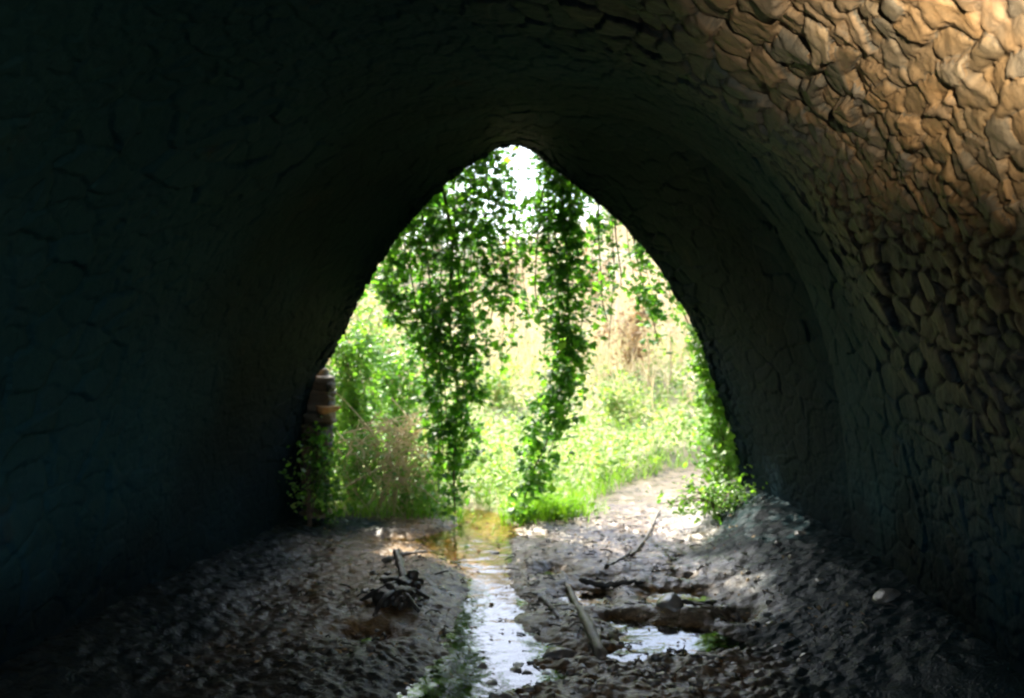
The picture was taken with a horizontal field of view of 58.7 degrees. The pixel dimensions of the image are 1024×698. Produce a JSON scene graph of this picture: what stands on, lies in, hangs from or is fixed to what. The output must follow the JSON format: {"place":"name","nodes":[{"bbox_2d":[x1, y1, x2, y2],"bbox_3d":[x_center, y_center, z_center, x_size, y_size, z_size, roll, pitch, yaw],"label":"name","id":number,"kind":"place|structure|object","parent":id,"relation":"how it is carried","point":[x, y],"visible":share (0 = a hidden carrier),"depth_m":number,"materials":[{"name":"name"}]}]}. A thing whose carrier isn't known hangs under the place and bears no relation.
{"place":"outdoors","nodes":[
{"label":"outdoors","id":0,"kind":"place"},
{"bbox_2d":[405,146,613,255],"label":"sky","id":1,"kind":"structure","parent":0,"point":[520,176],"materials":[{"name":"white"}]},
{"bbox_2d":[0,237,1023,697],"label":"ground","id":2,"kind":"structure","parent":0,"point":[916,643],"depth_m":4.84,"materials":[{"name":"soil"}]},
{"bbox_2d":[252,604,260,609],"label":"stone","id":3,"kind":"object","parent":2,"relation":"on","point":[256,607],"visible":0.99,"depth_m":5.03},
{"bbox_2d":[252,654,261,659],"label":"stone","id":4,"kind":"object","parent":2,"relation":"on","point":[257,657],"visible":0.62,"depth_m":4.24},
{"bbox_2d":[279,609,286,615],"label":"stone","id":5,"kind":"object","parent":2,"relation":"on","point":[283,611],"visible":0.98,"depth_m":4.96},
{"bbox_2d":[300,368,340,518],"bbox_3d":[-1.768,0.916,7.626,0.664,1.569,0.369,0,0,0],"label":"stone jamb","id":6,"kind":"object","parent":2,"relation":"on","point":[322,407],"visible":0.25,"depth_m":7.54,"materials":[{"name":"orange stone"}]},
{"bbox_2d":[296,421,352,523],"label":"ivy vine","id":7,"kind":"object","parent":6,"relation":"attached to","point":[317,438],"visible":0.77,"depth_m":7.40,"materials":[{"name":"green plant"}]},
{"bbox_2d":[278,433,386,526],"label":"shrub","id":8,"kind":"object","parent":2,"relation":"on","point":[309,495],"visible":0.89,"depth_m":7.20,"materials":[{"name":"green plant"}]},
{"bbox_2d":[325,296,402,470],"bbox_3d":[-1.461,0.472,8.521,0.906,1.996,0.940,0,0,-19],"label":"shrub","id":9,"kind":"object","parent":2,"relation":"on","point":[350,389],"visible":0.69,"depth_m":8.50,"materials":[{"name":"green plant"}]},
{"bbox_2d":[366,645,375,651],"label":"stone","id":10,"kind":"object","parent":2,"relation":"on","point":[370,648],"visible":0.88,"depth_m":4.34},
{"bbox_2d":[328,263,414,392],"bbox_3d":[-2.312,-0.554,13.008,1.998,2.474,1.432,0,0,0],"label":"shrub","id":11,"kind":"object","parent":2,"relation":"on","point":[373,316],"visible":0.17,"depth_m":12.88,"materials":[{"name":"green plant"}]},
{"bbox_2d":[329,420,423,508],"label":"bramble bush","id":12,"kind":"object","parent":2,"relation":"on","point":[355,466],"visible":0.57,"depth_m":8.09,"materials":[{"name":"green plant"}]},
{"bbox_2d":[333,392,449,515],"bbox_3d":[-1.024,0.939,8.021,1.256,1.124,0.770,0,0,0],"label":"dead bush","id":13,"kind":"object","parent":2,"relation":"on","point":[404,464],"visible":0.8,"depth_m":8.01,"materials":[{"name":"brown plant"}]},
{"bbox_2d":[333,298,454,464],"bbox_3d":[-1.276,0.461,9.518,1.341,1.999,0.815,0,0,0],"label":"shrub","id":14,"kind":"object","parent":2,"relation":"on","point":[393,385],"visible":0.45,"depth_m":9.51,"materials":[{"name":"green plant"}]},
{"bbox_2d":[359,569,429,615],"bbox_3d":[-0.669,1.390,5.201,0.399,0.149,0.570,0,0,-12],"label":"rotten stump","id":15,"kind":"object","parent":2,"relation":"on","point":[392,590],"visible":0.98,"depth_m":5.11,"materials":[{"name":"black wood"}]},
{"bbox_2d":[393,549,407,585],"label":"branch","id":16,"kind":"object","parent":15,"relation":"on","point":[399,562],"visible":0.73,"depth_m":5.62,"materials":[{"name":"black wood"}]},
{"bbox_2d":[381,548,427,562],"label":"branch","id":17,"kind":"object","parent":2,"relation":"on","point":[387,558],"visible":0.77,"depth_m":6.35,"materials":[{"name":"grey wood"}]},
{"bbox_2d":[356,443,461,512],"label":"bramble bush","id":18,"kind":"object","parent":2,"relation":"on","point":[421,485],"visible":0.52,"depth_m":8.03,"materials":[{"name":"green plant"}]},
{"bbox_2d":[408,182,482,265],"bbox_3d":[-2.480,-4.199,25.068,3.105,4.885,3.869,0,0,30],"label":"tree","id":19,"kind":"object","parent":2,"relation":"on","point":[442,218],"visible":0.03,"depth_m":25.06,"materials":[{"name":"green plant"}]},
{"bbox_2d":[438,556,482,568],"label":"branch","id":20,"kind":"object","parent":2,"relation":"on","point":[458,563],"visible":0.93,"depth_m":6.58,"materials":[{"name":"black wood"}]},
{"bbox_2d":[477,677,483,683],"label":"stone","id":21,"kind":"object","parent":2,"relation":"on","point":[480,680],"visible":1,"depth_m":4.13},
{"bbox_2d":[474,663,488,675],"bbox_3d":[-0.148,1.509,4.282,0.072,0.042,0.055,-19,24,-30],"label":"stone","id":22,"kind":"object","parent":2,"relation":"on","point":[479,668],"visible":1,"depth_m":4.27,"materials":[{"name":"stone"}]},
{"bbox_2d":[478,687,488,693],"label":"stone","id":23,"kind":"object","parent":2,"relation":"on","point":[482,690],"visible":1,"depth_m":4.01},
{"bbox_2d":[485,679,500,691],"bbox_3d":[-0.084,1.510,4.082,0.072,0.046,0.062,-2,11,1],"label":"stone","id":24,"kind":"object","parent":2,"relation":"on","point":[492,685],"visible":0.93,"depth_m":4.06,"materials":[{"name":"stone"}]},
{"bbox_2d":[487,551,498,559],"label":"stone","id":25,"kind":"object","parent":2,"relation":"on","point":[493,555],"visible":1,"depth_m":6.65,"materials":[{"name":"stone"}]},
{"bbox_2d":[489,692,498,697],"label":"stone","id":26,"kind":"object","parent":2,"relation":"on","point":[493,695],"visible":0.93,"depth_m":3.87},
{"bbox_2d":[457,351,536,406],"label":"shrub","id":27,"kind":"object","parent":2,"relation":"on","point":[502,385],"visible":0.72,"depth_m":12.41,"materials":[{"name":"green plant"}]},
{"bbox_2d":[499,692,512,697],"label":"stone","id":28,"kind":"object","parent":2,"relation":"on","point":[505,695],"visible":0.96,"depth_m":3.85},
{"bbox_2d":[0,0,1023,676],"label":"tunnel","id":29,"kind":"structure","parent":2,"relation":"on","point":[210,210],"depth_m":4.16,"materials":[{"name":"stone"}]},
{"bbox_2d":[366,240,414,335],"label":"ivy vine","id":30,"kind":"object","parent":29,"relation":"attached to","point":[382,289],"visible":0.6,"depth_m":7.74,"materials":[{"name":"green plant"}]},
{"bbox_2d":[350,200,432,325],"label":"ivy vine","id":31,"kind":"object","parent":29,"relation":"attached to","point":[365,294],"visible":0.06,"depth_m":7.60,"materials":[{"name":"green plant"}]},
{"bbox_2d":[375,198,456,413],"bbox_3d":[-0.895,-0.625,7.743,0.869,2.361,0.677,0,0,0],"label":"ivy vine","id":32,"kind":"object","parent":29,"relation":"attached to","point":[405,259],"visible":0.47,"depth_m":7.72,"materials":[{"name":"green plant"}]},
{"bbox_2d":[401,147,515,521],"bbox_3d":[-0.570,-0.314,7.771,1.178,3.545,0.707,0,0,-22],"label":"ivy vine","id":33,"kind":"object","parent":29,"relation":"hanging from","point":[459,408],"visible":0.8,"depth_m":7.72,"materials":[{"name":"green plant"}]},
{"bbox_2d":[450,149,525,333],"bbox_3d":[-0.214,-1.108,7.751,0.708,1.976,0.564,0,0,0],"label":"ivy vine","id":34,"kind":"object","parent":29,"relation":"attached to","point":[489,227],"visible":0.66,"depth_m":7.70,"materials":[{"name":"green plant"}]},
{"bbox_2d":[485,174,517,370],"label":"ivy vine","id":35,"kind":"object","parent":29,"relation":"hanging from","point":[496,346],"visible":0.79,"depth_m":7.71,"materials":[{"name":"green plant"}]},
{"bbox_2d":[496,146,522,234],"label":"ivy vine","id":36,"kind":"object","parent":29,"relation":"hanging from","point":[509,180],"visible":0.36,"depth_m":7.80,"materials":[{"name":"green plant"}]},
{"bbox_2d":[500,177,527,356],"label":"ivy vine","id":37,"kind":"object","parent":29,"relation":"hanging from","point":[510,285],"visible":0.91,"depth_m":7.75,"materials":[{"name":"green plant"}]},
{"bbox_2d":[511,147,534,247],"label":"ivy vine","id":38,"kind":"object","parent":29,"relation":"hanging from","point":[519,226],"visible":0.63,"depth_m":7.79,"materials":[{"name":"green plant"}]},
{"bbox_2d":[506,155,564,328],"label":"ivy vine","id":39,"kind":"object","parent":29,"relation":"attached to","point":[522,250],"visible":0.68,"depth_m":7.75,"materials":[{"name":"green plant"}]},
{"bbox_2d":[527,152,546,223],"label":"ivy vine","id":40,"kind":"object","parent":29,"relation":"hanging from","point":[534,162],"visible":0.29,"depth_m":7.83,"materials":[{"name":"green plant"}]},
{"bbox_2d":[530,174,557,357],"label":"ivy vine","id":41,"kind":"object","parent":29,"relation":"hanging from","point":[550,202],"visible":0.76,"depth_m":7.73,"materials":[{"name":"green plant"}]},
{"bbox_2d":[504,155,614,525],"bbox_3d":[0.341,-0.277,7.753,0.899,3.536,0.726,0,0,-26],"label":"ivy vine","id":42,"kind":"object","parent":29,"relation":"hanging from","point":[569,342],"visible":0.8,"depth_m":7.69,"materials":[{"name":"green plant"}]},
{"bbox_2d":[582,195,615,320],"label":"ivy vine","id":43,"kind":"object","parent":29,"relation":"hanging from","point":[598,231],"visible":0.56,"depth_m":7.80,"materials":[{"name":"green plant"}]},
{"bbox_2d":[591,214,625,348],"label":"ivy vine","id":44,"kind":"object","parent":29,"relation":"hanging from","point":[608,266],"visible":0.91,"depth_m":7.72,"materials":[{"name":"green plant"}]},
{"bbox_2d":[593,207,632,288],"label":"ivy vine","id":45,"kind":"object","parent":29,"relation":"hanging from","point":[596,223],"visible":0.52,"depth_m":7.77,"materials":[{"name":"green plant"}]},
{"bbox_2d":[615,224,673,355],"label":"ivy vine","id":46,"kind":"object","parent":29,"relation":"attached to","point":[652,300],"visible":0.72,"depth_m":7.74,"materials":[{"name":"green plant"}]},
{"bbox_2d":[644,255,692,345],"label":"ivy vine","id":47,"kind":"object","parent":29,"relation":"attached to","point":[679,307],"visible":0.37,"depth_m":7.71,"materials":[{"name":"green plant"}]},
{"bbox_2d":[682,324,739,497],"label":"ivy vine","id":48,"kind":"object","parent":29,"relation":"attached to","point":[708,400],"visible":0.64,"depth_m":7.61,"materials":[{"name":"green plant"}]},
{"bbox_2d":[468,224,558,294],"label":"shrub","id":49,"kind":"object","parent":2,"relation":"on","point":[518,270],"visible":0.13,"depth_m":18.96,"materials":[{"name":"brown plant"}]},
{"bbox_2d":[327,203,701,424],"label":"dry reeds","id":50,"kind":"object","parent":2,"relation":"on","point":[622,295],"visible":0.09,"depth_m":14.71,"materials":[{"name":"plant"}]},
{"bbox_2d":[510,677,518,682],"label":"stone","id":51,"kind":"object","parent":2,"relation":"on","point":[514,679],"visible":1,"depth_m":4.14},
{"bbox_2d":[508,666,521,676],"bbox_3d":[0.017,1.508,4.237,0.064,0.047,0.055,-8,9,-11],"label":"stone","id":52,"kind":"object","parent":2,"relation":"on","point":[515,671],"visible":0.8,"depth_m":4.22,"materials":[{"name":"stone"}]},
{"bbox_2d":[328,398,705,526],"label":"grass","id":53,"kind":"structure","parent":2,"relation":"on","point":[460,512],"depth_m":9.24,"materials":[{"name":"plant"}]},
{"bbox_2d":[512,662,523,671],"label":"stone","id":54,"kind":"object","parent":2,"relation":"on","point":[520,665],"visible":0.64,"depth_m":4.30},
{"bbox_2d":[521,650,527,656],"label":"stone","id":55,"kind":"object","parent":2,"relation":"on","point":[524,653],"visible":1,"depth_m":4.50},
{"bbox_2d":[519,693,531,697],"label":"stone","id":56,"kind":"object","parent":2,"relation":"on","point":[526,695],"visible":1,"depth_m":3.83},
{"bbox_2d":[520,670,534,682],"bbox_3d":[0.072,1.510,4.203,0.063,0.050,0.062,26,4,9],"label":"stone","id":57,"kind":"object","parent":2,"relation":"on","point":[526,675],"visible":0.98,"depth_m":4.18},
{"bbox_2d":[522,687,534,693],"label":"stone","id":58,"kind":"object","parent":2,"relation":"on","point":[529,690],"visible":0.81,"depth_m":3.92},
{"bbox_2d":[330,298,727,523],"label":"undergrowth","id":59,"kind":"object","parent":2,"relation":"on","point":[596,451],"visible":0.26,"depth_m":10.70,"materials":[{"name":"green plant"}]},
{"bbox_2d":[131,497,928,683],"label":"dead leaves","id":60,"kind":"object","parent":2,"relation":"on","point":[671,650],"visible":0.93,"depth_m":5.17,"materials":[{"name":"brown plant"}]},
{"bbox_2d":[541,671,551,679],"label":"stone","id":61,"kind":"object","parent":2,"relation":"on","point":[547,675],"visible":1,"depth_m":4.19,"materials":[{"name":"stone"}]},
{"bbox_2d":[538,595,558,617],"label":"branch","id":62,"kind":"object","parent":2,"relation":"on","point":[547,602],"visible":0.95,"depth_m":5.18,"materials":[{"name":"black wood"}]},
{"bbox_2d":[489,489,610,535],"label":"grass tuft","id":63,"kind":"object","parent":2,"relation":"on","point":[558,507],"visible":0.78,"depth_m":7.80,"materials":[{"name":"plant"}]},
{"bbox_2d":[541,647,576,658],"bbox_3d":[0.237,1.510,4.430,0.172,0.129,0.171,-21,-18,24],"label":"stone","id":64,"kind":"object","parent":2,"relation":"on","point":[556,652],"visible":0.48,"depth_m":4.39,"materials":[{"name":"stone"}]},
{"bbox_2d":[566,668,574,674],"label":"stone","id":65,"kind":"object","parent":2,"relation":"on","point":[569,671],"visible":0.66,"depth_m":4.19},
{"bbox_2d":[578,663,586,669],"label":"stone","id":66,"kind":"object","parent":2,"relation":"on","point":[581,666],"visible":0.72,"depth_m":4.19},
{"bbox_2d":[561,570,607,659],"bbox_3d":[0.374,1.457,5.108,0.063,0.102,1.716,0,0,-4],"label":"fallen log","id":67,"kind":"object","parent":2,"relation":"on","point":[599,649],"visible":0.94,"depth_m":4.65,"materials":[{"name":"grey wood"}]},
{"bbox_2d":[578,685,590,691],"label":"stone","id":68,"kind":"object","parent":2,"relation":"on","point":[584,688],"visible":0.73,"depth_m":3.85,"materials":[{"name":"stone"}]},
{"bbox_2d":[537,240,645,314],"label":"shrub","id":69,"kind":"object","parent":2,"relation":"on","point":[602,268],"visible":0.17,"depth_m":16.44,"materials":[{"name":"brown plant"}]},
{"bbox_2d":[595,682,606,687],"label":"stone","id":70,"kind":"object","parent":2,"relation":"on","point":[598,684],"visible":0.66,"depth_m":3.89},
{"bbox_2d":[596,677,606,682],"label":"stone","id":71,"kind":"object","parent":2,"relation":"on","point":[602,679],"visible":0.56,"depth_m":3.96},
{"bbox_2d":[574,369,646,419],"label":"shrub","id":72,"kind":"object","parent":2,"relation":"on","point":[619,402],"visible":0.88,"depth_m":11.71,"materials":[{"name":"green plant"}]},
{"bbox_2d":[578,577,645,588],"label":"branch","id":73,"kind":"object","parent":2,"relation":"on","point":[600,584],"visible":0.99,"depth_m":5.63,"materials":[{"name":"black wood"}]},
{"bbox_2d":[607,664,618,672],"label":"stone","id":74,"kind":"object","parent":2,"relation":"on","point":[612,668],"visible":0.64,"depth_m":4.10,"materials":[{"name":"stone"}]},
{"bbox_2d":[610,653,619,659],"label":"stone","id":75,"kind":"object","parent":2,"relation":"on","point":[614,655],"visible":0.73,"depth_m":4.45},
{"bbox_2d":[616,663,627,670],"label":"stone","id":76,"kind":"object","parent":2,"relation":"on","point":[623,666],"visible":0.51,"depth_m":4.14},
{"bbox_2d":[618,654,629,661],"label":"stone","id":77,"kind":"object","parent":2,"relation":"on","point":[624,657],"visible":0.97,"depth_m":4.44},
{"bbox_2d":[604,549,649,568],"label":"branch","id":78,"kind":"object","parent":2,"relation":"on","point":[607,565],"visible":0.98,"depth_m":6.17,"materials":[{"name":"black wood"}]},
{"bbox_2d":[594,298,667,374],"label":"shrub","id":79,"kind":"object","parent":2,"relation":"on","point":[636,333],"visible":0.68,"depth_m":13.44,"materials":[{"name":"brown plant"}]},
{"bbox_2d":[627,676,637,680],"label":"stone","id":80,"kind":"object","parent":2,"relation":"on","point":[631,678],"visible":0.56,"depth_m":3.98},
{"bbox_2d":[629,509,660,556],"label":"branch","id":81,"kind":"object","parent":2,"relation":"on","point":[638,547],"visible":0.99,"depth_m":6.89,"materials":[{"name":"grey wood"}]},
{"bbox_2d":[640,652,649,656],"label":"stone","id":82,"kind":"object","parent":2,"relation":"on","point":[643,654],"visible":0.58,"depth_m":4.46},
{"bbox_2d":[640,321,658,396],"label":"dry stalk","id":83,"kind":"object","parent":2,"relation":"on","point":[647,330],"visible":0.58,"depth_m":12.59,"materials":[{"name":"plant"}]},
{"bbox_2d":[647,679,660,685],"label":"stone","id":84,"kind":"object","parent":2,"relation":"on","point":[652,682],"visible":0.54,"depth_m":3.94,"materials":[{"name":"stone"}]},
{"bbox_2d":[651,654,659,659],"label":"stone","id":85,"kind":"object","parent":2,"relation":"on","point":[654,657],"visible":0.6,"depth_m":4.29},
{"bbox_2d":[630,269,689,325],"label":"shrub","id":86,"kind":"object","parent":2,"relation":"on","point":[658,280],"visible":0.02,"depth_m":15.56,"materials":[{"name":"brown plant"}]},
{"bbox_2d":[655,664,665,671],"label":"stone","id":87,"kind":"object","parent":2,"relation":"on","point":[658,668],"visible":0.69,"depth_m":4.10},
{"bbox_2d":[654,671,668,678],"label":"stone","id":88,"kind":"object","parent":2,"relation":"on","point":[662,674],"visible":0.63,"depth_m":4.02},
{"bbox_2d":[657,653,668,661],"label":"stone","id":89,"kind":"object","parent":2,"relation":"on","point":[662,657],"visible":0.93,"depth_m":4.26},
{"bbox_2d":[660,662,668,668],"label":"stone","id":90,"kind":"object","parent":2,"relation":"on","point":[665,664],"visible":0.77,"depth_m":4.18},
{"bbox_2d":[660,324,679,391],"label":"dry stalk","id":91,"kind":"object","parent":2,"relation":"on","point":[672,330],"visible":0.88,"depth_m":12.79,"materials":[{"name":"plant"}]},
{"bbox_2d":[684,571,693,576],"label":"stone","id":92,"kind":"object","parent":2,"relation":"on","point":[688,573],"visible":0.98,"depth_m":5.93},
{"bbox_2d":[685,669,694,674],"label":"stone","id":93,"kind":"object","parent":2,"relation":"on","point":[690,671],"visible":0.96,"depth_m":4.07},
{"bbox_2d":[689,686,695,692],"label":"stone","id":94,"kind":"object","parent":2,"relation":"on","point":[692,689],"visible":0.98,"depth_m":3.85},
{"bbox_2d":[688,677,702,685],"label":"stone","id":95,"kind":"object","parent":2,"relation":"on","point":[694,681],"visible":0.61,"depth_m":3.93,"materials":[{"name":"stone"}]},
{"bbox_2d":[681,599,716,607],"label":"branch","id":96,"kind":"object","parent":2,"relation":"on","point":[693,602],"visible":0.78,"depth_m":5.07,"materials":[{"name":"black wood"}]},
{"bbox_2d":[645,454,766,524],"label":"shrub","id":97,"kind":"object","parent":2,"relation":"on","point":[714,505],"visible":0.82,"depth_m":7.07,"materials":[{"name":"green plant"}]},
{"bbox_2d":[678,393,735,484],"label":"shrub","id":98,"kind":"object","parent":2,"relation":"on","point":[696,436],"visible":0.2,"depth_m":7.86,"materials":[{"name":"green plant"}]},
{"bbox_2d":[706,653,719,659],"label":"stone","id":99,"kind":"object","parent":2,"relation":"on","point":[712,656],"visible":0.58,"depth_m":4.25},
{"bbox_2d":[707,684,724,691],"bbox_3d":[0.866,1.447,3.859,0.066,0.040,0.076,1,-28,-46],"label":"stone","id":100,"kind":"object","parent":2,"relation":"on","point":[719,688],"visible":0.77,"depth_m":3.84,"materials":[{"name":"stone"}]},
{"bbox_2d":[730,613,739,621],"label":"stone","id":101,"kind":"object","parent":2,"relation":"on","point":[736,618],"visible":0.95,"depth_m":5.05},
{"bbox_2d":[746,623,757,630],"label":"stone","id":102,"kind":"object","parent":2,"relation":"on","point":[749,626],"visible":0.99,"depth_m":4.72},
{"bbox_2d":[754,670,763,677],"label":"stone","id":103,"kind":"object","parent":2,"relation":"on","point":[759,673],"visible":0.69,"depth_m":4.04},
{"bbox_2d":[763,612,771,616],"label":"stone","id":104,"kind":"object","parent":2,"relation":"on","point":[767,614],"visible":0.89,"depth_m":4.82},
{"bbox_2d":[765,621,776,627],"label":"stone","id":105,"kind":"object","parent":2,"relation":"on","point":[769,624],"visible":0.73,"depth_m":4.68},
{"bbox_2d":[768,644,782,651],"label":"stone","id":106,"kind":"object","parent":2,"relation":"on","point":[777,647],"visible":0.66,"depth_m":4.33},
{"bbox_2d":[788,554,797,559],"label":"stone","id":107,"kind":"object","parent":2,"relation":"on","point":[791,556],"visible":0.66,"depth_m":5.48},
{"bbox_2d":[794,530,806,535],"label":"stone","id":108,"kind":"object","parent":2,"relation":"on","point":[799,533],"visible":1,"depth_m":5.87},
{"bbox_2d":[796,658,806,663],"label":"stone","id":109,"kind":"object","parent":2,"relation":"on","point":[800,660],"visible":0.8,"depth_m":4.15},
{"bbox_2d":[815,578,824,583],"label":"stone","id":110,"kind":"object","parent":2,"relation":"on","point":[819,580],"visible":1,"depth_m":4.96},
{"bbox_2d":[872,588,900,603],"bbox_3d":[1.826,1.207,4.423,0.146,0.071,0.127,-28,8,-17],"label":"stone","id":111,"kind":"object","parent":2,"relation":"on","point":[884,595],"visible":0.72,"depth_m":4.39,"materials":[{"name":"stone"}]},
{"label":"stream water","id":112,"kind":"structure","parent":0,"visible":0},
{"bbox_2d":[656,592,683,611],"bbox_3d":[0.889,1.448,5.104,0.173,0.112,0.154,11,17,42],"label":"stone","id":113,"kind":"object","parent":112,"relation":"in","point":[671,601],"visible":0.63,"depth_m":5.07,"materials":[{"name":"stone"}]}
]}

